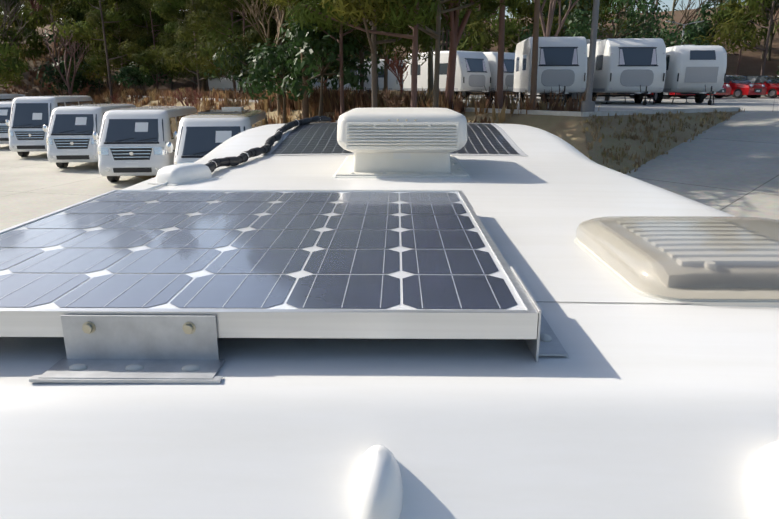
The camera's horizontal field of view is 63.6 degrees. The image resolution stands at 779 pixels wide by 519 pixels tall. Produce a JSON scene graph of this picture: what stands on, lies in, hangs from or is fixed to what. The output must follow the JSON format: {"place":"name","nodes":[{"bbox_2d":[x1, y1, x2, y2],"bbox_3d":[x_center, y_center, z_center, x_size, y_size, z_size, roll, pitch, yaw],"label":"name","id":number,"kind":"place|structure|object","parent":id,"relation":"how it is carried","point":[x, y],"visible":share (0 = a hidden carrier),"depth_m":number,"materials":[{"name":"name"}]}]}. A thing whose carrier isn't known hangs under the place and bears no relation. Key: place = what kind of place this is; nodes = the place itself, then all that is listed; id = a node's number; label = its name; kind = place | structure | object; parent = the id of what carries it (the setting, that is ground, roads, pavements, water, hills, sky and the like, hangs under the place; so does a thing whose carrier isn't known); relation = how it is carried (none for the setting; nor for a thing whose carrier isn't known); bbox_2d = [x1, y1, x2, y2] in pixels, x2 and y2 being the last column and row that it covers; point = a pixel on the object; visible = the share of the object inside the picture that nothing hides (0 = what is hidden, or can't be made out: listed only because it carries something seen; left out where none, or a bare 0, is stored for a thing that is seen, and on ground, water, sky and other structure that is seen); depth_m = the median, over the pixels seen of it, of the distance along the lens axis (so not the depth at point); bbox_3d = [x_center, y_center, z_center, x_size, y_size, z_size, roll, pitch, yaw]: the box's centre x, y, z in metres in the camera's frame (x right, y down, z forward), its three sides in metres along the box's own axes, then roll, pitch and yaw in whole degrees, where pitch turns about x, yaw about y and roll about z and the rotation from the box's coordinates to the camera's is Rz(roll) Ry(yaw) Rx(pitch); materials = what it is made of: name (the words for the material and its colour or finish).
{"place":"outdoors","nodes":[
{"label":"outdoors","id":0,"kind":"place"},
{"bbox_2d":[0,36,599,177],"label":"dry brush slope","id":1,"kind":"structure","parent":0,"point":[168,99],"depth_m":26.93,"materials":[{"name":"brown plant"}]},
{"bbox_2d":[41,10,88,94],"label":"bare tree","id":2,"kind":"object","parent":1,"relation":"on","point":[73,45],"visible":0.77,"depth_m":45.20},
{"bbox_2d":[185,87,204,110],"bbox_3d":[-9.420,-7.706,30.777,0.917,1.657,0.719,4,16,15],"label":"bare bush","id":3,"kind":"object","parent":1,"relation":"on","point":[192,96],"visible":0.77,"depth_m":30.66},
{"bbox_2d":[235,0,290,115],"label":"bare tree","id":4,"kind":"object","parent":1,"relation":"on","point":[279,20],"visible":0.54,"depth_m":23.97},
{"bbox_2d":[238,38,315,123],"bbox_3d":[-3.918,-6.407,23.069,2.935,3.257,3.414,0,15,1],"label":"evergreen tree","id":5,"kind":"object","parent":1,"relation":"on","point":[274,66],"visible":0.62,"depth_m":22.30,"materials":[{"name":"green plant"}]},
{"bbox_2d":[287,1,338,118],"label":"bare tree","id":6,"kind":"object","parent":1,"relation":"on","point":[305,107],"visible":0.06,"depth_m":21.86,"materials":[{"name":"wood"}]},
{"bbox_2d":[276,16,370,122],"bbox_3d":[-2.165,-5.934,20.621,3.180,3.882,3.851,0,15,1],"label":"evergreen tree","id":7,"kind":"object","parent":1,"relation":"on","point":[305,42],"visible":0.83,"depth_m":19.83,"materials":[{"name":"green plant"}]},
{"bbox_2d":[386,51,408,97],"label":"tree","id":8,"kind":"object","parent":1,"relation":"on","point":[393,65],"visible":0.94,"depth_m":19.37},
{"bbox_2d":[0,137,690,230],"bbox_3d":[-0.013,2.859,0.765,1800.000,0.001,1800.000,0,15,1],"label":"pavement","id":9,"kind":"structure","parent":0,"point":[34,184],"depth_m":19.89,"materials":[{"name":"concrete"}]},
{"bbox_2d":[0,101,11,142],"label":"motorhome","id":10,"kind":"object","parent":9,"relation":"on","point":[5,110],"visible":0.08,"depth_m":30.90,"materials":[{"name":"white paint"}]},
{"bbox_2d":[0,94,24,100],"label":"motorhome","id":11,"kind":"object","parent":9,"relation":"on","point":[7,97],"visible":0.15,"depth_m":37.55,"materials":[{"name":"white paint"}]},
{"bbox_2d":[0,38,31,88],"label":"pine tree","id":12,"kind":"object","parent":9,"relation":"on","point":[5,73],"visible":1,"depth_m":43.54,"materials":[{"name":"green plant"}]},
{"bbox_2d":[6,95,92,155],"bbox_3d":[-15.550,-6.288,29.299,2.426,2.576,5.622,-1,15,-5],"label":"motorhome","id":13,"kind":"object","parent":9,"relation":"on","point":[30,116],"visible":0.56,"depth_m":26.88,"materials":[{"name":"white paint"}]},
{"bbox_2d":[43,104,135,167],"bbox_3d":[-11.798,-5.077,25.438,2.426,2.277,5.622,-1,15,-5],"label":"motorhome","id":14,"kind":"object","parent":9,"relation":"on","point":[69,130],"visible":0.71,"depth_m":22.98,"materials":[{"name":"white paint"}]},
{"bbox_2d":[93,106,196,180],"bbox_3d":[-8.198,-4.138,22.007,2.634,2.277,5.795,-1,15,-5],"label":"motorhome","id":15,"kind":"object","parent":9,"relation":"on","point":[134,141],"visible":0.67,"depth_m":19.48,"materials":[{"name":"white paint"}]},
{"bbox_2d":[166,107,267,163],"bbox_3d":[-4.637,-3.125,18.108,2.426,2.380,5.622,-1,15,-5],"label":"motorhome","id":16,"kind":"object","parent":9,"relation":"on","point":[200,134],"visible":0.29,"depth_m":15.82,"materials":[{"name":"white paint"}]},
{"bbox_2d":[0,123,778,518],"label":"roof","id":17,"kind":"structure","parent":9,"relation":"on","point":[632,405],"depth_m":0.73,"materials":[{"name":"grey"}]},
{"bbox_2d":[144,116,331,189],"bbox_3d":[-0.702,-0.597,3.225,0.197,0.163,2.954,2,15,7],"label":"cable","id":18,"kind":"object","parent":17,"relation":"on","point":[215,163],"visible":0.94,"depth_m":3.25,"materials":[{"name":"rubber"}]},
{"bbox_2d":[0,190,567,382],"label":"solar panel","id":19,"kind":"object","parent":17,"relation":"on","point":[142,286],"visible":1,"depth_m":0.97,"materials":[{"name":"photovoltaic silicon cells"},{"name":"glass"},{"name":"aluminium"}]},
{"bbox_2d":[262,123,527,155],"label":"flex solar panels","id":20,"kind":"object","parent":17,"relation":"on","point":[321,139],"visible":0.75,"depth_m":3.69,"materials":[{"name":"black"}]},
{"bbox_2d":[332,108,470,178],"bbox_3d":[0.053,-0.548,2.850,0.568,0.256,0.804,0,15,1],"label":"roof air conditioner","id":21,"kind":"object","parent":17,"relation":"on","point":[402,142],"visible":0.98,"depth_m":2.49,"materials":[{"name":"grey"}]},
{"bbox_2d":[148,163,778,518],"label":"roof fittings","id":22,"kind":"object","parent":17,"relation":"on","point":[378,488],"visible":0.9,"depth_m":0.64,"materials":[{"name":"plastic"}]},
{"bbox_2d":[574,216,778,307],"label":"roof skylight","id":23,"kind":"object","parent":17,"relation":"on","point":[711,261],"visible":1,"depth_m":1.16},
{"bbox_2d":[93,96,737,179],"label":"embankment grass","id":24,"kind":"structure","parent":9,"relation":"on","point":[568,129],"depth_m":14.81,"materials":[{"name":"plant"}]},
{"bbox_2d":[65,66,105,95],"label":"evergreen tree","id":25,"kind":"object","parent":24,"relation":"on","point":[88,81],"visible":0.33,"depth_m":52.41,"materials":[{"name":"green plant"}]},
{"bbox_2d":[50,0,158,100],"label":"pine tree","id":26,"kind":"object","parent":24,"relation":"on","point":[78,34],"visible":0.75,"depth_m":45.02,"materials":[{"name":"green plant"}]},
{"bbox_2d":[174,87,200,105],"bbox_3d":[-8.975,-6.675,28.340,1.285,2.132,1.282,-7,17,-23],"label":"bare bush","id":27,"kind":"object","parent":24,"relation":"on","point":[192,101],"visible":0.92,"depth_m":28.33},
{"bbox_2d":[264,0,395,114],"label":"pine tree","id":28,"kind":"object","parent":24,"relation":"on","point":[340,41],"visible":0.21,"depth_m":19.83,"materials":[{"name":"green plant"}]},
{"bbox_2d":[260,0,473,107],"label":"pine tree","id":29,"kind":"object","parent":24,"relation":"on","point":[316,12],"visible":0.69,"depth_m":15.26,"materials":[{"name":"green plant"}]},
{"bbox_2d":[318,0,459,107],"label":"pine tree","id":30,"kind":"object","parent":24,"relation":"on","point":[345,9],"visible":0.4,"depth_m":16.12,"materials":[{"name":"green plant"}]},
{"bbox_2d":[382,86,403,107],"bbox_3d":[0.113,-4.170,18.109,0.663,1.569,0.753,0,15,1],"label":"bare bush","id":31,"kind":"object","parent":24,"relation":"on","point":[399,103],"visible":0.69,"depth_m":17.90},
{"bbox_2d":[337,0,516,107],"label":"pine tree","id":32,"kind":"object","parent":24,"relation":"on","point":[408,8],"visible":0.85,"depth_m":14.54,"materials":[{"name":"green plant"}]},
{"bbox_2d":[580,108,744,173],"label":"grass slope tufts","id":33,"kind":"object","parent":24,"relation":"on","point":[649,136],"visible":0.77,"depth_m":14.67,"materials":[{"name":"plant"}]},
{"bbox_2d":[1,0,743,19],"label":"sky","id":34,"kind":"structure","parent":0,"point":[667,2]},
{"bbox_2d":[0,4,778,125],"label":"hillside terrain","id":35,"kind":"structure","parent":0,"point":[750,63],"depth_m":59.24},
{"bbox_2d":[0,19,30,79],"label":"pine tree","id":36,"kind":"object","parent":35,"relation":"on","point":[13,28],"visible":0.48,"depth_m":51.19,"materials":[{"name":"green plant"}]},
{"bbox_2d":[0,0,33,61],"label":"bare tree","id":37,"kind":"object","parent":35,"relation":"on","point":[9,19],"visible":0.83,"depth_m":50.04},
{"bbox_2d":[0,0,38,56],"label":"pine tree","id":38,"kind":"object","parent":35,"relation":"on","point":[13,5],"visible":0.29,"depth_m":58.19,"materials":[{"name":"green plant"}]},
{"bbox_2d":[10,0,80,93],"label":"pine tree","id":39,"kind":"object","parent":35,"relation":"on","point":[35,52],"visible":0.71,"depth_m":54.42,"materials":[{"name":"green plant"}]},
{"bbox_2d":[28,0,64,19],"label":"pine tree","id":40,"kind":"object","parent":35,"relation":"on","point":[44,11],"visible":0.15,"depth_m":74.86,"materials":[{"name":"green plant"}]},
{"bbox_2d":[36,55,90,94],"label":"evergreen tree","id":41,"kind":"object","parent":35,"relation":"on","point":[57,81],"visible":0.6,"depth_m":52.89,"materials":[{"name":"green plant"}]},
{"bbox_2d":[43,13,92,86],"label":"evergreen tree","id":42,"kind":"object","parent":35,"relation":"on","point":[52,40],"visible":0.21,"depth_m":55.23,"materials":[{"name":"green plant"}]},
{"bbox_2d":[68,0,126,88],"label":"pine tree","id":43,"kind":"object","parent":35,"relation":"on","point":[82,15],"visible":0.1,"depth_m":54.31,"materials":[{"name":"green plant"}]},
{"bbox_2d":[464,0,499,51],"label":"pine tree","id":44,"kind":"object","parent":35,"relation":"on","point":[492,6],"visible":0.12,"depth_m":59.01,"materials":[{"name":"green plant"}]},
{"bbox_2d":[521,0,575,35],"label":"pine tree","id":45,"kind":"object","parent":35,"relation":"on","point":[527,23],"visible":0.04,"depth_m":56.86,"materials":[{"name":"green plant"}]},
{"bbox_2d":[625,0,704,41],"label":"bare tree","id":46,"kind":"object","parent":35,"relation":"on","point":[692,12],"visible":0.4,"depth_m":51.22,"materials":[{"name":"wood"}]},
{"bbox_2d":[678,0,713,43],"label":"bare tree","id":47,"kind":"object","parent":35,"relation":"on","point":[682,6],"visible":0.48,"depth_m":60.32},
{"bbox_2d":[678,17,716,44],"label":"evergreen tree","id":48,"kind":"object","parent":35,"relation":"on","point":[699,29],"visible":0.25,"depth_m":55.70,"materials":[{"name":"green plant"}]},
{"bbox_2d":[685,0,751,44],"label":"evergreen tree","id":49,"kind":"object","parent":35,"relation":"on","point":[704,12],"visible":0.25,"depth_m":55.42,"materials":[{"name":"green plant"}]},
{"bbox_2d":[756,0,770,58],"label":"bare tree","id":50,"kind":"object","parent":35,"relation":"on","point":[767,22],"visible":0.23,"depth_m":58.56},
{"bbox_2d":[763,0,778,60],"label":"bare tree","id":51,"kind":"object","parent":35,"relation":"on","point":[770,43],"visible":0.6,"depth_m":58.19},
{"bbox_2d":[419,95,778,111],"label":"lot ground","id":52,"kind":"structure","parent":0,"point":[762,104],"depth_m":26.85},
{"bbox_2d":[76,63,110,92],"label":"evergreen tree","id":53,"kind":"object","parent":52,"relation":"on","point":[100,81],"visible":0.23,"depth_m":51.98,"materials":[{"name":"green plant"}]},
{"bbox_2d":[76,0,141,90],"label":"pine tree","id":54,"kind":"object","parent":52,"relation":"on","point":[112,7],"visible":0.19,"depth_m":49.25,"materials":[{"name":"green plant"}]},
{"bbox_2d":[66,0,154,90],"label":"pine tree","id":55,"kind":"object","parent":52,"relation":"on","point":[97,21],"visible":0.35,"depth_m":47.77,"materials":[{"name":"green plant"}]},
{"bbox_2d":[108,64,153,90],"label":"bush","id":56,"kind":"object","parent":52,"relation":"on","point":[127,73],"visible":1,"depth_m":43.33,"materials":[{"name":"green plant"}]},
{"bbox_2d":[102,0,164,89],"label":"pine tree","id":57,"kind":"object","parent":52,"relation":"on","point":[122,40],"visible":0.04,"depth_m":51.66,"materials":[{"name":"green plant"}]},
{"bbox_2d":[98,0,183,89],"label":"pine tree","id":58,"kind":"object","parent":52,"relation":"on","point":[126,36],"visible":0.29,"depth_m":46.09,"materials":[{"name":"green plant"}]},
{"bbox_2d":[120,0,185,87],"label":"pine tree","id":59,"kind":"object","parent":52,"relation":"on","point":[139,54],"visible":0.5,"depth_m":43.65,"materials":[{"name":"green plant"}]},
{"bbox_2d":[131,58,175,89],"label":"bush","id":60,"kind":"object","parent":52,"relation":"on","point":[159,75],"visible":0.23,"depth_m":45.12,"materials":[{"name":"green plant"}]},
{"bbox_2d":[150,0,230,91],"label":"pine tree","id":61,"kind":"object","parent":52,"relation":"on","point":[168,6],"visible":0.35,"depth_m":37.90,"materials":[{"name":"green plant"}]},
{"bbox_2d":[153,0,230,88],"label":"pine tree","id":62,"kind":"object","parent":52,"relation":"on","point":[170,34],"visible":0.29,"depth_m":40.67,"materials":[{"name":"green plant"}]},
{"bbox_2d":[184,2,241,90],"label":"pine tree","id":63,"kind":"object","parent":52,"relation":"on","point":[234,14],"visible":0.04,"depth_m":43.93,"materials":[{"name":"green plant"}]},
{"bbox_2d":[175,0,268,87],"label":"pine tree","id":64,"kind":"object","parent":52,"relation":"on","point":[188,31],"visible":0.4,"depth_m":35.30,"materials":[{"name":"green plant"}]},
{"bbox_2d":[203,31,259,93],"bbox_3d":[-7.916,-9.982,32.659,3.178,3.556,3.001,3,16,10],"label":"evergreen tree","id":65,"kind":"object","parent":52,"relation":"on","point":[208,71],"visible":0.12,"depth_m":31.98,"materials":[{"name":"green plant"}]},
{"bbox_2d":[183,0,283,94],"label":"pine tree","id":66,"kind":"object","parent":52,"relation":"on","point":[255,36],"visible":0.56,"depth_m":30.45,"materials":[{"name":"green plant"}]},
{"bbox_2d":[213,45,262,98],"bbox_3d":[-7.322,-9.106,30.932,2.687,2.774,2.892,0,15,1],"label":"evergreen tree","id":67,"kind":"object","parent":52,"relation":"on","point":[221,66],"visible":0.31,"depth_m":30.33,"materials":[{"name":"green plant"}]},
{"bbox_2d":[208,71,275,92],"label":"caravan","id":68,"kind":"object","parent":52,"relation":"on","point":[223,84],"visible":0.02,"depth_m":43.55,"materials":[{"name":"white"}]},
{"bbox_2d":[198,0,290,76],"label":"pine tree","id":69,"kind":"object","parent":52,"relation":"on","point":[268,13],"visible":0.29,"depth_m":29.10,"materials":[{"name":"green plant"}]},
{"bbox_2d":[223,44,275,91],"bbox_3d":[-6.659,-9.035,30.659,2.715,2.798,2.959,0,15,1],"label":"evergreen tree","id":70,"kind":"object","parent":52,"relation":"on","point":[233,65],"visible":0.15,"depth_m":29.96,"materials":[{"name":"green plant"}]},
{"bbox_2d":[242,47,301,85],"bbox_3d":[-5.075,-8.389,28.700,3.184,2.564,3.030,-3,16,-9],"label":"evergreen tree","id":71,"kind":"object","parent":52,"relation":"on","point":[248,70],"visible":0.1,"depth_m":28.14,"materials":[{"name":"green plant"}]},
{"bbox_2d":[295,62,368,90],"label":"caravan","id":72,"kind":"object","parent":52,"relation":"on","point":[317,84],"visible":0.1,"depth_m":43.71,"materials":[{"name":"white"}]},
{"bbox_2d":[284,0,394,93],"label":"pine tree","id":73,"kind":"object","parent":52,"relation":"on","point":[362,61],"visible":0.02,"depth_m":23.68,"materials":[{"name":"green plant"}]},
{"bbox_2d":[325,18,399,90],"bbox_3d":[-1.086,-7.720,24.083,2.821,3.718,2.954,11,19,35],"label":"evergreen tree","id":74,"kind":"object","parent":52,"relation":"on","point":[366,53],"visible":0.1,"depth_m":23.74,"materials":[{"name":"green plant"}]},
{"bbox_2d":[261,85,468,112],"bbox_3d":[-1.567,-5.717,22.238,1.623,1.002,12.717,-10,18,-32],"label":"dry brush","id":75,"kind":"object","parent":52,"relation":"on","point":[351,99],"visible":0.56,"depth_m":21.22,"materials":[{"name":"brown plant"}]},
{"bbox_2d":[324,10,435,91],"bbox_3d":[-0.211,-9.840,21.290,4.841,9.369,6.206,0,15,1],"label":"pine tree","id":76,"kind":"object","parent":52,"relation":"on","point":[387,52],"visible":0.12,"depth_m":20.81,"materials":[{"name":"green plant"}]},
{"bbox_2d":[358,59,404,92],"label":"caravan","id":77,"kind":"object","parent":52,"relation":"on","point":[393,82],"visible":0.17,"depth_m":45.22,"materials":[{"name":"white"}]},
{"bbox_2d":[423,0,435,96],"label":"bare tree","id":78,"kind":"object","parent":52,"relation":"on","point":[430,77],"visible":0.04,"depth_m":25.42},
{"bbox_2d":[126,95,739,122],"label":"kerbs and channel","id":79,"kind":"structure","parent":52,"relation":"on","point":[599,113],"depth_m":15.97,"materials":[{"name":"concrete"}]},
{"bbox_2d":[403,51,494,99],"bbox_3d":[3.637,-10.543,35.962,2.262,2.680,6.526,-11,19,-36],"label":"caravan","id":80,"kind":"object","parent":52,"relation":"on","point":[472,72],"visible":0.54,"depth_m":34.76,"materials":[{"name":"white"}]},
{"bbox_2d":[436,0,475,106],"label":"bare tree","id":81,"kind":"object","parent":52,"relation":"on","point":[455,33],"visible":0.65,"depth_m":17.58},
{"bbox_2d":[418,1,498,94],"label":"pine tree","id":82,"kind":"object","parent":52,"relation":"on","point":[481,28],"visible":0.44,"depth_m":43.05,"materials":[{"name":"green plant"}]},
{"bbox_2d":[433,27,488,51],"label":"evergreen tree","id":83,"kind":"object","parent":52,"relation":"on","point":[448,46],"visible":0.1,"depth_m":49.42,"materials":[{"name":"green plant"}]},
{"bbox_2d":[418,0,504,95],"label":"pine tree","id":84,"kind":"object","parent":52,"relation":"on","point":[478,18],"visible":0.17,"depth_m":48.19,"materials":[{"name":"green plant"}]},
{"bbox_2d":[461,52,517,98],"bbox_3d":[5.905,-10.864,37.133,2.262,2.680,6.526,-11,19,-34],"label":"caravan","id":85,"kind":"object","parent":52,"relation":"on","point":[508,76],"visible":0.17,"depth_m":35.45,"materials":[{"name":"white"}]},
{"bbox_2d":[497,0,504,108],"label":"pine tree","id":86,"kind":"object","parent":52,"relation":"on","point":[500,71],"visible":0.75,"depth_m":16.68,"materials":[{"name":"brown plant"}]},
{"bbox_2d":[485,0,576,97],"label":"pine tree","id":87,"kind":"object","parent":52,"relation":"on","point":[519,14],"visible":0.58,"depth_m":39.89,"materials":[{"name":"green plant"}]},
{"bbox_2d":[530,0,539,109],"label":"pine tree","id":88,"kind":"object","parent":52,"relation":"on","point":[533,89],"visible":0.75,"depth_m":16.01,"materials":[{"name":"brown plant"}]},
{"bbox_2d":[513,37,586,104],"bbox_3d":[6.701,-7.871,26.192,2.262,2.680,6.126,1,15,4],"label":"caravan","id":89,"kind":"object","parent":52,"relation":"on","point":[562,63],"visible":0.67,"depth_m":24.61,"materials":[{"name":"white"}]},
{"bbox_2d":[513,0,591,52],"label":"evergreen tree","id":90,"kind":"object","parent":52,"relation":"on","point":[523,37],"visible":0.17,"depth_m":41.34,"materials":[{"name":"green plant"}]},
{"bbox_2d":[533,0,578,102],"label":"bare tree","id":91,"kind":"object","parent":52,"relation":"on","point":[546,32],"visible":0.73,"depth_m":26.32,"materials":[{"name":"wood"}]},
{"bbox_2d":[525,39,600,101],"bbox_3d":[8.325,-9.363,31.514,2.480,2.750,6.040,0,15,1],"label":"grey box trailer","id":92,"kind":"object","parent":52,"relation":"on","point":[574,95],"visible":0.06,"depth_m":28.93,"materials":[{"name":"grey"}]},
{"bbox_2d":[539,0,592,38],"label":"pine tree","id":93,"kind":"object","parent":52,"relation":"on","point":[571,11],"visible":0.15,"depth_m":49.32,"materials":[{"name":"green plant"}]},
{"bbox_2d":[581,0,599,111],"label":"light pole","id":94,"kind":"object","parent":52,"relation":"on","point":[588,104],"visible":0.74,"depth_m":14.63,"materials":[{"name":"grey"}]},
{"bbox_2d":[591,0,644,94],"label":"pine tree","id":95,"kind":"object","parent":52,"relation":"on","point":[603,17],"visible":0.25,"depth_m":41.99,"materials":[{"name":"green plant"}]},
{"bbox_2d":[563,0,677,100],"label":"evergreen tree","id":96,"kind":"object","parent":52,"relation":"on","point":[621,33],"visible":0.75,"depth_m":31.08,"materials":[{"name":"green plant"}]},
{"bbox_2d":[584,38,665,104],"bbox_3d":[9.818,-7.864,26.261,2.262,2.630,5.926,1,15,3],"label":"caravan","id":97,"kind":"object","parent":52,"relation":"on","point":[636,67],"visible":0.85,"depth_m":24.77,"materials":[{"name":"white"}]},
{"bbox_2d":[606,10,665,38],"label":"evergreen tree","id":98,"kind":"object","parent":52,"relation":"on","point":[649,30],"visible":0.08,"depth_m":49.44,"materials":[{"name":"green plant"}]},
{"bbox_2d":[629,92,694,98],"bbox_3d":[16.560,-10.596,38.554,1.980,1.405,3.866,-8,17,-26],"label":"car","id":99,"kind":"object","parent":52,"relation":"on","point":[664,93],"visible":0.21,"depth_m":37.30,"materials":[{"name":"red paint"}]},
{"bbox_2d":[625,22,708,47],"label":"evergreen tree","id":100,"kind":"object","parent":52,"relation":"on","point":[671,39],"visible":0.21,"depth_m":33.17,"materials":[{"name":"green plant"}]},
{"bbox_2d":[649,45,726,104],"bbox_3d":[12.500,-7.721,26.213,2.012,2.380,5.226,1,15,5],"label":"caravan","id":101,"kind":"object","parent":52,"relation":"on","point":[699,71],"visible":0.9,"depth_m":25.04,"materials":[{"name":"white"}]},
{"bbox_2d":[670,84,731,97],"bbox_3d":[19.171,-10.852,39.489,1.980,1.405,3.866,-8,17,-26],"label":"car","id":102,"kind":"object","parent":52,"relation":"on","point":[726,90],"visible":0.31,"depth_m":38.12,"materials":[{"name":"red paint"}]},
{"bbox_2d":[685,0,773,96],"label":"pine tree","id":103,"kind":"object","parent":52,"relation":"on","point":[726,12],"visible":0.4,"depth_m":46.56,"materials":[{"name":"green plant"}]},
{"bbox_2d":[706,0,778,97],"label":"pine tree","id":104,"kind":"object","parent":52,"relation":"on","point":[742,17],"visible":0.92,"depth_m":41.45,"materials":[{"name":"green plant"}]},
{"bbox_2d":[724,75,766,97],"bbox_3d":[21.883,-11.108,40.422,1.980,1.405,3.866,-8,17,-26],"label":"car","id":105,"kind":"object","parent":52,"relation":"on","point":[741,85],"visible":0.62,"depth_m":39.18,"materials":[{"name":"red paint"}]},
{"bbox_2d":[732,75,778,97],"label":"car","id":106,"kind":"object","parent":52,"relation":"on","point":[771,83],"visible":0.44,"depth_m":40.45,"materials":[{"name":"red paint"}]},
{"bbox_2d":[626,111,778,219],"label":"ramp road","id":107,"kind":"structure","parent":0,"point":[730,166],"depth_m":12.74,"materials":[{"name":"concrete"}]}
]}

